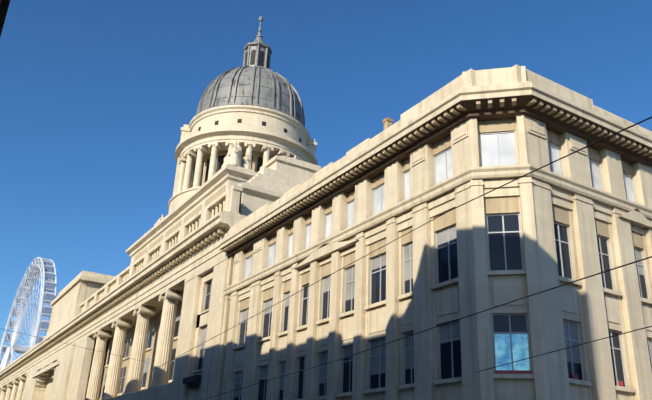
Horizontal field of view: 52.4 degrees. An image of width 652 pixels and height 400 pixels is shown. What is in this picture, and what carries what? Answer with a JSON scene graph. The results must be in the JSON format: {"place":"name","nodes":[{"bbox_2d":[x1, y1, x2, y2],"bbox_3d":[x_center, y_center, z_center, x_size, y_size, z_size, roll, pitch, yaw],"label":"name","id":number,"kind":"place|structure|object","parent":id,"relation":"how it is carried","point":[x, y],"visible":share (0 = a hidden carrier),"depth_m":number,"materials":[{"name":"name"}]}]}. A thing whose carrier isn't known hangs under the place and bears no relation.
{"place":"outdoors","nodes":[
{"label":"outdoors","id":0,"kind":"place"},
{"bbox_2d":[0,0,9,36],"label":"buildings","id":1,"kind":"structure","parent":0,"point":[4,5],"depth_m":30.07,"materials":[{"name":"black"}]},
{"bbox_2d":[0,185,246,399],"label":"block","id":2,"kind":"structure","parent":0,"point":[61,371],"depth_m":78.03,"materials":[{"name":"stone"}]},
{"bbox_2d":[126,50,320,264],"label":"domed tower","id":3,"kind":"structure","parent":2,"relation":"on","point":[291,163],"depth_m":93.34,"materials":[{"name":"beige stone"}]},
{"bbox_2d":[134,150,273,261],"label":"recessed wall","id":4,"kind":"structure","parent":3,"relation":"attached to","point":[255,155],"depth_m":94.59,"materials":[{"name":"beige stone"}]},
{"bbox_2d":[196,16,304,125],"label":"dome","id":5,"kind":"structure","parent":3,"relation":"attached to","point":[256,84],"depth_m":99.69,"materials":[{"name":"grey metal"}]},
{"bbox_2d":[0,116,651,399],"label":"overhead cables","id":6,"kind":"object","parent":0,"point":[475,313],"visible":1,"depth_m":13.79,"materials":[{"name":"black"}]},
{"bbox_2d":[0,0,651,362],"label":"sky","id":7,"kind":"structure","parent":0,"point":[97,97],"materials":[{"name":"blue"}]},
{"bbox_2d":[102,64,651,399],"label":"wing","id":8,"kind":"structure","parent":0,"point":[593,308],"depth_m":35.08,"materials":[{"name":"beige stone"}]},
{"bbox_2d":[101,131,651,399],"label":"wing frames","id":9,"kind":"structure","parent":8,"relation":"attached to","point":[493,332],"depth_m":36.43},
{"bbox_2d":[220,95,651,256],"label":"wing soffit","id":10,"kind":"structure","parent":8,"relation":"attached to","point":[508,110],"depth_m":37.18,"materials":[{"name":"beige stone"}]},
{"bbox_2d":[221,98,651,310],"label":"wall panels","id":11,"kind":"object","parent":8,"relation":"attached to","point":[501,205],"visible":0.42,"depth_m":37.07,"materials":[{"name":"beige stone"}]},
{"bbox_2d":[104,226,651,397],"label":"wing blinds","id":12,"kind":"object","parent":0,"point":[445,332],"visible":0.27,"depth_m":37.31,"materials":[{"name":"beige fabric"}]},
{"bbox_2d":[383,117,392,122],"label":"flue cap","id":13,"kind":"object","parent":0,"point":[388,119],"visible":0.64,"depth_m":43.51,"materials":[{"name":"brown ceramic"}]},
{"bbox_2d":[245,133,634,277],"bbox_3d":[13.549,5.487,53.178,31.150,2.100,31.600,15,-26,-28],"label":"wing glass","id":14,"kind":"object","parent":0,"point":[507,151],"depth_m":36.58,"materials":[{"name":"white glass"}]},
{"bbox_2d":[494,334,529,369],"bbox_3d":[8.485,6.996,30.241,1.098,1.750,1.098,15,-26,-28],"label":"poster","id":15,"kind":"object","parent":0,"point":[503,348],"depth_m":30.27,"materials":[{"name":"blue paper"}]},
{"bbox_2d":[493,333,531,369],"bbox_3d":[8.483,6.968,30.237,1.204,1.800,1.204,15,-26,-28],"label":"poster border","id":16,"kind":"object","parent":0,"point":[529,352],"visible":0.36,"depth_m":30.24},
{"bbox_2d":[495,370,622,385],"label":"red signs","id":17,"kind":"object","parent":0,"point":[575,376],"visible":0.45,"depth_m":29.92,"materials":[{"name":"red"}]},
{"label":"ground","id":18,"kind":"structure","parent":0,"visible":0},
{"bbox_2d":[0,257,56,370],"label":"wheel","id":19,"kind":"object","parent":18,"relation":"on","point":[8,354],"visible":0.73,"depth_m":266.04,"materials":[{"name":"white metal"}]},
{"bbox_2d":[0,259,54,363],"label":"ferris wheel gondolas","id":20,"kind":"object","parent":19,"relation":"attached to","point":[47,310],"visible":0.44,"depth_m":254.82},
{"bbox_2d":[98,341,108,399],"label":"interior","id":21,"kind":"object","parent":18,"relation":"on","point":[103,368],"depth_m":102.06,"materials":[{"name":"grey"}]},
{"bbox_2d":[0,192,241,398],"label":"recessed wall","id":22,"kind":"structure","parent":18,"relation":"on","point":[155,321],"depth_m":82.76,"materials":[{"name":"beige stone"}]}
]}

